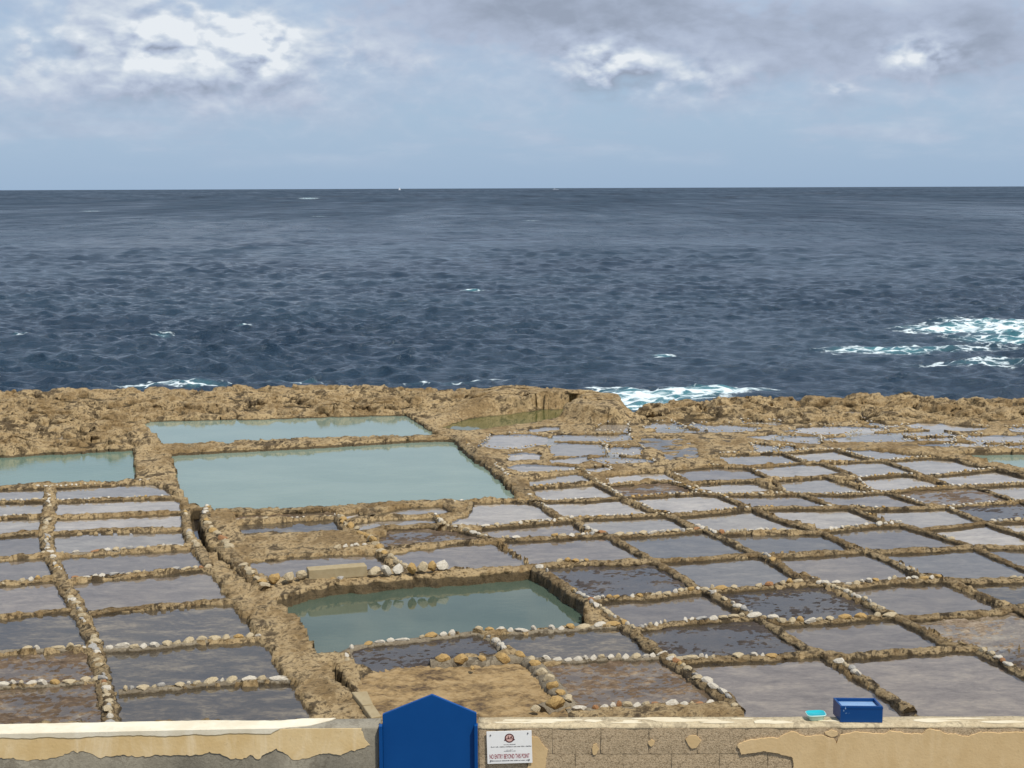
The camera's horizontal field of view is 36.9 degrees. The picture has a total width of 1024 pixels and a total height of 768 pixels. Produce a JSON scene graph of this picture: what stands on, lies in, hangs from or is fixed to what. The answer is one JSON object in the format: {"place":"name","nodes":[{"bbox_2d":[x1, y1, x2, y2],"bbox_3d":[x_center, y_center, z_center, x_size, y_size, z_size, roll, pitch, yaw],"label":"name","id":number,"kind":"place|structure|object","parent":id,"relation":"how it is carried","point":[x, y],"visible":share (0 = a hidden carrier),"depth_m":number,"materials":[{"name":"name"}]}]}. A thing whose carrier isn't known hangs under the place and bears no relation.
{"place":"outdoors","nodes":[
{"label":"outdoors","id":0,"kind":"place"},
{"bbox_2d":[0,186,1023,411],"bbox_3d":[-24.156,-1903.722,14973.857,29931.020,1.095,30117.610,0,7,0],"label":"sea","id":1,"kind":"structure","parent":0,"point":[634,299],"depth_m":117.01,"materials":[{"name":"liquid"}]},
{"bbox_2d":[0,384,1023,723],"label":"rock shelf","id":2,"kind":"object","parent":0,"point":[84,420],"visible":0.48,"depth_m":36.66,"materials":[{"name":"stone"}]},
{"bbox_2d":[0,537,39,555],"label":"salt pan","id":3,"kind":"object","parent":2,"relation":"on","point":[30,545],"visible":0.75,"depth_m":27.22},
{"bbox_2d":[0,560,49,580],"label":"salt pan","id":4,"kind":"object","parent":2,"relation":"on","point":[17,570],"visible":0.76,"depth_m":25.50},
{"bbox_2d":[0,584,65,613],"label":"salt pan","id":5,"kind":"object","parent":2,"relation":"on","point":[31,598],"visible":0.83,"depth_m":23.69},
{"bbox_2d":[0,616,83,649],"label":"salt pan","id":6,"kind":"object","parent":2,"relation":"on","point":[42,633],"visible":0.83,"depth_m":21.89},
{"bbox_2d":[0,651,93,683],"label":"salt pan","id":7,"kind":"object","parent":2,"relation":"on","point":[60,667],"visible":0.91,"depth_m":20.17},
{"bbox_2d":[0,675,97,689],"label":"wall","id":8,"kind":"structure","parent":2,"relation":"on","point":[52,683],"depth_m":19.37,"materials":[{"name":"beige stone"}]},
{"bbox_2d":[0,683,101,723],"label":"salt pan","id":9,"kind":"object","parent":2,"relation":"on","point":[52,705],"visible":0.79,"depth_m":18.69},
{"bbox_2d":[0,451,134,485],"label":"seawater pool","id":10,"kind":"structure","parent":2,"relation":"in","point":[106,466],"depth_m":34.94,"materials":[{"name":"liquid"}]},
{"bbox_2d":[38,485,121,721],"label":"wall","id":11,"kind":"structure","parent":2,"relation":"on","point":[102,671],"depth_m":21.46,"materials":[{"name":"beige stone"}]},
{"bbox_2d":[56,485,169,504],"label":"salt pan","id":12,"kind":"object","parent":2,"relation":"on","point":[137,491],"visible":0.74,"depth_m":32.01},
{"bbox_2d":[54,516,180,537],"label":"salt pan","id":13,"kind":"object","parent":2,"relation":"on","point":[170,521],"visible":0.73,"depth_m":29.04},
{"bbox_2d":[56,501,180,514],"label":"salt pan","id":14,"kind":"object","parent":2,"relation":"on","point":[114,507],"visible":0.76,"depth_m":30.49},
{"bbox_2d":[54,534,183,552],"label":"salt pan","id":15,"kind":"object","parent":2,"relation":"on","point":[80,544],"visible":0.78,"depth_m":27.54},
{"bbox_2d":[61,552,199,578],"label":"salt pan","id":16,"kind":"object","parent":2,"relation":"on","point":[98,566],"visible":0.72,"depth_m":25.92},
{"bbox_2d":[74,574,225,615],"bbox_3d":[-5.661,3.272,23.927,2.369,0.053,2.228,-3,8,-20],"label":"salt pan","id":17,"kind":"object","parent":2,"relation":"on","point":[132,593],"visible":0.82,"depth_m":24.12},
{"bbox_2d":[88,598,229,618],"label":"wall","id":18,"kind":"structure","parent":2,"relation":"on","point":[106,612],"depth_m":22.90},
{"bbox_2d":[93,607,249,655],"bbox_3d":[-4.871,3.511,22.053,2.374,0.054,2.127,-3,8,-18],"label":"salt pan","id":19,"kind":"object","parent":2,"relation":"on","point":[159,628],"visible":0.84,"depth_m":22.21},
{"bbox_2d":[103,632,260,655],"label":"wall","id":20,"kind":"structure","parent":2,"relation":"on","point":[128,649],"depth_m":20.97,"materials":[{"name":"white stone"}]},
{"bbox_2d":[106,645,279,697],"bbox_3d":[-4.217,3.747,20.199,2.396,0.051,2.176,-2,8,-16],"label":"salt pan","id":21,"kind":"object","parent":2,"relation":"on","point":[190,665],"visible":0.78,"depth_m":20.37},
{"bbox_2d":[118,675,290,698],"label":"wall","id":22,"kind":"structure","parent":2,"relation":"on","point":[145,690],"depth_m":19.33,"materials":[{"name":"beige stone"}]},
{"bbox_2d":[117,687,309,721],"bbox_3d":[-3.644,3.938,18.700,2.756,0.053,1.717,0,7,0],"label":"salt pan","id":23,"kind":"object","parent":2,"relation":"on","point":[260,703],"visible":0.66,"depth_m":18.78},
{"bbox_2d":[197,504,271,590],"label":"wall","id":24,"kind":"structure","parent":2,"relation":"on","point":[205,519],"depth_m":26.26,"materials":[{"name":"stone"}]},
{"bbox_2d":[145,416,431,443],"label":"seawater pool","id":25,"kind":"structure","parent":2,"relation":"in","point":[224,431],"depth_m":40.36,"materials":[{"name":"green liquid"}]},
{"bbox_2d":[240,522,337,533],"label":"salt pan","id":26,"kind":"object","parent":2,"relation":"on","point":[302,527],"visible":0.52,"depth_m":28.60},
{"bbox_2d":[251,557,382,576],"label":"salt pan","id":27,"kind":"object","parent":2,"relation":"on","point":[282,568],"visible":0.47,"depth_m":25.83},
{"bbox_2d":[232,500,410,514],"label":"wall","id":28,"kind":"structure","parent":2,"relation":"on","point":[312,510],"depth_m":29.79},
{"bbox_2d":[172,442,513,509],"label":"seawater pool","id":29,"kind":"structure","parent":2,"relation":"in","point":[281,479],"depth_m":33.77,"materials":[{"name":"green liquid"}]},
{"bbox_2d":[333,514,407,568],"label":"wall","id":30,"kind":"structure","parent":2,"relation":"on","point":[339,521],"depth_m":26.94,"materials":[{"name":"beige stone"}]},
{"bbox_2d":[268,560,536,595],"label":"wall","id":31,"kind":"structure","parent":2,"relation":"on","point":[358,580],"depth_m":24.66,"materials":[{"name":"stone"}]},
{"bbox_2d":[352,636,496,671],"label":"salt pan","id":32,"kind":"object","parent":2,"relation":"on","point":[382,659],"visible":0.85,"depth_m":20.81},
{"bbox_2d":[379,529,477,546],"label":"salt pan","id":33,"kind":"object","parent":2,"relation":"on","point":[399,537],"visible":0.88,"depth_m":27.71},
{"bbox_2d":[288,580,582,652],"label":"seawater pool","id":34,"kind":"structure","parent":2,"relation":"in","point":[339,623],"depth_m":23.25,"materials":[{"name":"teal liquid"}]},
{"bbox_2d":[357,664,567,721],"bbox_3d":[-0.649,3.818,19.117,2.625,0.074,2.380,0,7,0],"label":"salt pan","id":35,"kind":"object","parent":2,"relation":"on","point":[513,690],"visible":0.74,"depth_m":19.20,"materials":[{"name":"stone"}]},
{"bbox_2d":[395,546,529,568],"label":"salt pan","id":36,"kind":"object","parent":2,"relation":"on","point":[475,557],"visible":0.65,"depth_m":26.26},
{"bbox_2d":[343,621,620,652],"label":"wall","id":37,"kind":"structure","parent":2,"relation":"on","point":[570,629],"depth_m":21.57,"materials":[{"name":"white stone"}]},
{"bbox_2d":[453,435,542,505],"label":"wall","id":38,"kind":"structure","parent":2,"relation":"on","point":[467,448],"depth_m":34.67,"materials":[{"name":"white stone"}]},
{"bbox_2d":[452,504,551,524],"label":"salt pan","id":39,"kind":"object","parent":2,"relation":"on","point":[492,514],"visible":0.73,"depth_m":29.70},
{"bbox_2d":[443,409,562,429],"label":"rock pit","id":40,"kind":"object","parent":2,"relation":"on","point":[503,420],"visible":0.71,"depth_m":41.58,"materials":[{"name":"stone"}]},
{"bbox_2d":[429,650,577,714],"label":"wall","id":41,"kind":"structure","parent":2,"relation":"on","point":[555,689],"depth_m":19.87,"materials":[{"name":"stone"}]},
{"bbox_2d":[452,515,573,531],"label":"wall","id":42,"kind":"structure","parent":2,"relation":"on","point":[520,524],"depth_m":28.50,"materials":[{"name":"grey stone"}]},
{"bbox_2d":[482,435,560,448],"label":"salt pan","id":43,"kind":"object","parent":2,"relation":"on","point":[512,442],"visible":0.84,"depth_m":38.27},
{"bbox_2d":[481,525,580,537],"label":"salt pan","id":44,"kind":"object","parent":2,"relation":"on","point":[549,531],"visible":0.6,"depth_m":28.23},
{"bbox_2d":[496,532,607,544],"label":"wall","id":45,"kind":"structure","parent":2,"relation":"on","point":[553,537],"depth_m":27.36,"materials":[{"name":"beige stone"}]},
{"bbox_2d":[500,631,642,658],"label":"salt pan","id":46,"kind":"object","parent":2,"relation":"on","point":[606,644],"visible":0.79,"depth_m":21.20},
{"bbox_2d":[507,540,637,563],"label":"salt pan","id":47,"kind":"object","parent":2,"relation":"on","point":[537,553],"visible":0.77,"depth_m":26.68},
{"bbox_2d":[534,486,611,499],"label":"salt pan","id":48,"kind":"object","parent":2,"relation":"on","point":[583,492],"visible":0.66,"depth_m":31.76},
{"bbox_2d":[548,444,609,457],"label":"salt pan","id":49,"kind":"object","parent":2,"relation":"on","point":[569,450],"visible":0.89,"depth_m":37.01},
{"bbox_2d":[547,502,644,515],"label":"salt pan","id":50,"kind":"object","parent":2,"relation":"on","point":[615,508],"visible":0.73,"depth_m":30.14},
{"bbox_2d":[540,557,652,568],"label":"wall","id":51,"kind":"structure","parent":2,"relation":"on","point":[559,563],"depth_m":25.48,"materials":[{"name":"beige stone"}]},
{"bbox_2d":[535,651,666,664],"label":"wall","id":52,"kind":"structure","parent":2,"relation":"on","point":[625,657],"depth_m":20.34,"materials":[{"name":"white stone"}]},
{"bbox_2d":[548,564,685,602],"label":"salt pan","id":53,"kind":"object","parent":2,"relation":"on","point":[591,581],"visible":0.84,"depth_m":24.62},
{"bbox_2d":[547,660,714,706],"bbox_3d":[1.478,3.797,19.421,2.000,0.069,2.133,-2,7,-13],"label":"salt pan","id":54,"kind":"object","parent":2,"relation":"on","point":[592,684],"visible":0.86,"depth_m":19.43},
{"bbox_2d":[585,519,681,533],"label":"salt pan","id":55,"kind":"object","parent":2,"relation":"on","point":[637,526],"visible":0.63,"depth_m":28.70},
{"bbox_2d":[530,564,745,714],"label":"wall","id":56,"kind":"structure","parent":2,"relation":"on","point":[563,591],"depth_m":21.57,"materials":[{"name":"white stone"}]},
{"bbox_2d":[599,483,689,497],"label":"salt pan","id":57,"kind":"object","parent":2,"relation":"on","point":[646,489],"visible":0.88,"depth_m":31.94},
{"bbox_2d":[593,586,702,606],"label":"wall","id":58,"kind":"structure","parent":2,"relation":"on","point":[653,598],"depth_m":23.38,"materials":[{"name":"white stone"}]},
{"bbox_2d":[609,527,702,540],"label":"wall","id":59,"kind":"structure","parent":2,"relation":"on","point":[653,534],"depth_m":27.66,"materials":[{"name":"beige stone"}]},
{"bbox_2d":[605,597,730,626],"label":"salt pan","id":60,"kind":"object","parent":2,"relation":"on","point":[636,615],"visible":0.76,"depth_m":22.96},
{"bbox_2d":[638,437,703,459],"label":"salt pan","id":61,"kind":"object","parent":2,"relation":"on","point":[673,448],"visible":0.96,"depth_m":37.12,"materials":[{"name":"stone"}]},
{"bbox_2d":[626,534,738,557],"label":"salt pan","id":62,"kind":"object","parent":2,"relation":"on","point":[691,546],"visible":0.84,"depth_m":26.99,"materials":[{"name":"stone"}]},
{"bbox_2d":[637,497,735,512],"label":"salt pan","id":63,"kind":"object","parent":2,"relation":"on","point":[672,505],"visible":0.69,"depth_m":30.58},
{"bbox_2d":[636,612,761,633],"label":"wall","id":64,"kind":"structure","parent":2,"relation":"on","point":[699,621],"depth_m":22.05,"materials":[{"name":"grey stone"}]},
{"bbox_2d":[656,553,759,565],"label":"wall","id":65,"kind":"structure","parent":2,"relation":"on","point":[700,560],"depth_m":25.77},
{"bbox_2d":[670,506,752,519],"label":"wall","id":66,"kind":"structure","parent":2,"relation":"on","point":[726,511],"depth_m":29.48,"materials":[{"name":"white stone"}]},
{"bbox_2d":[678,469,759,485],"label":"salt pan","id":67,"kind":"object","parent":2,"relation":"on","point":[718,474],"visible":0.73,"depth_m":33.65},
{"bbox_2d":[642,621,798,666],"bbox_3d":[2.880,3.572,21.196,2.183,0.069,1.966,-2,8,-16],"label":"salt pan","id":68,"kind":"object","parent":2,"relation":"on","point":[724,639],"visible":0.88,"depth_m":21.34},
{"bbox_2d":[532,500,916,716],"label":"wall","id":69,"kind":"structure","parent":2,"relation":"on","point":[899,706],"depth_m":22.07,"materials":[{"name":"brown stone"}]},
{"bbox_2d":[669,560,792,587],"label":"salt pan","id":70,"kind":"object","parent":2,"relation":"on","point":[744,573],"visible":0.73,"depth_m":25.11,"materials":[{"name":"stone"}]},
{"bbox_2d":[687,513,789,531],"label":"salt pan","id":71,"kind":"object","parent":2,"relation":"on","point":[742,521],"visible":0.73,"depth_m":28.94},
{"bbox_2d":[659,650,820,667],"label":"wall","id":72,"kind":"structure","parent":2,"relation":"on","point":[734,659],"depth_m":20.29,"materials":[{"name":"beige stone"}]},
{"bbox_2d":[478,418,1023,470],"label":"stone rim","id":73,"kind":"object","parent":2,"relation":"on","point":[750,442],"visible":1,"depth_m":38.20,"materials":[{"name":"stone"}]},
{"bbox_2d":[709,578,821,594],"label":"wall","id":74,"kind":"structure","parent":2,"relation":"on","point":[735,589],"depth_m":23.93,"materials":[{"name":"beige stone"}]},
{"bbox_2d":[730,537,843,552],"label":"salt pan","id":75,"kind":"object","parent":2,"relation":"on","point":[775,544],"visible":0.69,"depth_m":27.16,"materials":[{"name":"stone"}]},
{"bbox_2d":[756,466,836,482],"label":"salt pan","id":76,"kind":"object","parent":2,"relation":"on","point":[800,471],"visible":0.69,"depth_m":34.06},
{"bbox_2d":[575,465,1023,681],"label":"wall","id":77,"kind":"structure","parent":2,"relation":"on","point":[991,657],"depth_m":23.78,"materials":[{"name":"brown stone"}]},
{"bbox_2d":[721,587,880,623],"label":"salt pan","id":78,"kind":"object","parent":2,"relation":"on","point":[804,603],"visible":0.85,"depth_m":23.20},
{"bbox_2d":[753,504,848,512],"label":"wall","id":79,"kind":"structure","parent":2,"relation":"on","point":[830,508],"depth_m":29.84,"materials":[{"name":"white stone"}]},
{"bbox_2d":[693,661,909,716],"bbox_3d":[3.410,3.838,19.199,2.890,0.051,2.756,0,7,0],"label":"salt pan","id":80,"kind":"object","parent":2,"relation":"on","point":[792,689],"visible":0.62,"depth_m":19.37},
{"bbox_2d":[768,548,864,560],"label":"wall","id":81,"kind":"structure","parent":2,"relation":"on","point":[815,554],"depth_m":26.08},
{"bbox_2d":[781,480,858,492],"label":"salt pan","id":82,"kind":"object","parent":2,"relation":"on","point":[822,486],"visible":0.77,"depth_m":32.32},
{"bbox_2d":[772,512,874,528],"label":"salt pan","id":83,"kind":"object","parent":2,"relation":"on","point":[827,520],"visible":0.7,"depth_m":29.25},
{"bbox_2d":[762,612,896,629],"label":"wall","id":84,"kind":"structure","parent":2,"relation":"on","point":[843,620],"depth_m":22.07,"materials":[{"name":"beige stone"}]},
{"bbox_2d":[781,556,905,587],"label":"salt pan","id":85,"kind":"object","parent":2,"relation":"on","point":[850,569],"visible":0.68,"depth_m":25.37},
{"bbox_2d":[663,469,1023,617],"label":"wall","id":86,"kind":"structure","parent":2,"relation":"on","point":[907,571],"depth_m":27.17,"materials":[{"name":"brown stone"}]},
{"bbox_2d":[785,623,933,653],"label":"salt pan","id":87,"kind":"object","parent":2,"relation":"on","point":[858,638],"visible":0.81,"depth_m":21.50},
{"bbox_2d":[825,520,901,534],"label":"wall","id":88,"kind":"structure","parent":2,"relation":"on","point":[866,526],"depth_m":28.17,"materials":[{"name":"white stone"}]},
{"bbox_2d":[818,496,914,506],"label":"salt pan","id":89,"kind":"object","parent":2,"relation":"on","point":[878,501],"visible":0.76,"depth_m":30.81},
{"bbox_2d":[745,466,1023,573],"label":"wall","id":90,"kind":"structure","parent":2,"relation":"on","point":[988,555],"depth_m":27.95,"materials":[{"name":"beige stone"}]},
{"bbox_2d":[831,574,942,591],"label":"wall","id":91,"kind":"structure","parent":2,"relation":"on","point":[889,582],"depth_m":24.20,"materials":[{"name":"white stone"}]},
{"bbox_2d":[834,529,952,548],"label":"salt pan","id":92,"kind":"object","parent":2,"relation":"on","point":[883,539],"visible":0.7,"depth_m":27.48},
{"bbox_2d":[825,645,977,663],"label":"wall","id":93,"kind":"structure","parent":2,"relation":"on","point":[896,654],"depth_m":20.54,"materials":[{"name":"stone"}]},
{"bbox_2d":[781,451,1023,540],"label":"wall","id":94,"kind":"structure","parent":2,"relation":"on","point":[969,517],"depth_m":30.41,"materials":[{"name":"beige stone"}]},
{"bbox_2d":[864,544,973,556],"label":"wall","id":95,"kind":"structure","parent":2,"relation":"on","point":[922,551],"depth_m":26.30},
{"bbox_2d":[853,587,994,614],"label":"salt pan","id":96,"kind":"object","parent":2,"relation":"on","point":[915,601],"visible":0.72,"depth_m":23.46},
{"bbox_2d":[877,511,972,532],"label":"salt pan","id":97,"kind":"object","parent":2,"relation":"on","point":[925,519],"visible":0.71,"depth_m":29.23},
{"bbox_2d":[831,655,1023,716],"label":"salt pan","id":98,"kind":"object","parent":2,"relation":"on","point":[961,686],"visible":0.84,"depth_m":19.43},
{"bbox_2d":[833,448,1023,504],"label":"wall","id":99,"kind":"structure","parent":2,"relation":"on","point":[851,454],"depth_m":33.99,"materials":[{"name":"brown stone"}]},
{"bbox_2d":[896,460,976,476],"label":"salt pan","id":100,"kind":"object","parent":2,"relation":"on","point":[928,467],"visible":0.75,"depth_m":34.64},
{"bbox_2d":[899,488,1006,504],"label":"salt pan","id":101,"kind":"object","parent":2,"relation":"on","point":[954,496],"visible":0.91,"depth_m":31.09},
{"bbox_2d":[887,481,1023,493],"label":"wall","id":102,"kind":"structure","parent":2,"relation":"on","point":[1011,484],"depth_m":31.93,"materials":[{"name":"brown stone"}]},
{"bbox_2d":[889,552,1023,578],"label":"salt pan","id":103,"kind":"object","parent":2,"relation":"on","point":[967,565],"visible":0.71,"depth_m":25.56,"materials":[{"name":"stone"}]},
{"bbox_2d":[898,603,1023,623],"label":"wall","id":104,"kind":"structure","parent":2,"relation":"on","point":[1002,611],"depth_m":22.32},
{"bbox_2d":[914,613,1023,651],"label":"salt pan","id":105,"kind":"object","parent":2,"relation":"on","point":[1005,632],"visible":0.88,"depth_m":21.71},
{"bbox_2d":[937,525,1023,545],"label":"salt pan","id":106,"kind":"object","parent":2,"relation":"on","point":[985,535],"visible":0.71,"depth_m":27.70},
{"bbox_2d":[939,473,1023,484],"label":"salt pan","id":107,"kind":"object","parent":2,"relation":"on","point":[988,478],"visible":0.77,"depth_m":33.10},
{"bbox_2d":[945,575,1023,587],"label":"wall","id":108,"kind":"structure","parent":2,"relation":"on","point":[1001,581],"depth_m":24.24,"materials":[{"name":"beige stone"}]},
{"bbox_2d":[957,504,1023,520],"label":"salt pan","id":109,"kind":"object","parent":2,"relation":"on","point":[988,513],"visible":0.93,"depth_m":29.65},
{"bbox_2d":[0,0,1023,189],"label":"sky","id":110,"kind":"structure","parent":0,"point":[95,94],"materials":[{"name":"blue"}]},
{"bbox_2d":[478,716,1023,767],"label":"boundary wall","id":111,"kind":"structure","parent":0,"point":[790,742],"depth_m":14.19,"materials":[{"name":"concrete"}]},
{"bbox_2d":[486,730,531,763],"bbox_3d":[-0.023,3.354,14.181,0.416,0.311,0.012,-2,7,1],"label":"sign board","id":112,"kind":"object","parent":111,"relation":"attached to","point":[503,747],"visible":1,"depth_m":14.18,"materials":[{"name":"white"}]},
{"bbox_2d":[833,698,882,722],"bbox_3d":[3.230,3.045,14.342,0.410,0.155,0.256,0,7,0],"label":"storage crate","id":113,"kind":"object","parent":111,"relation":"on","point":[869,710],"visible":1,"depth_m":14.23,"materials":[{"name":"blue plastic"}]},
{"label":"road","id":114,"kind":"structure","parent":0,"visible":0},
{"bbox_2d":[0,718,380,767],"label":"boundary wall","id":115,"kind":"structure","parent":114,"relation":"on","point":[321,743],"depth_m":14.14,"materials":[{"name":"paint"}]},
{"bbox_2d":[379,694,477,767],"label":"gate","id":116,"kind":"structure","parent":115,"relation":"attached to","point":[431,731],"depth_m":14.19,"materials":[{"name":"blue paint"}]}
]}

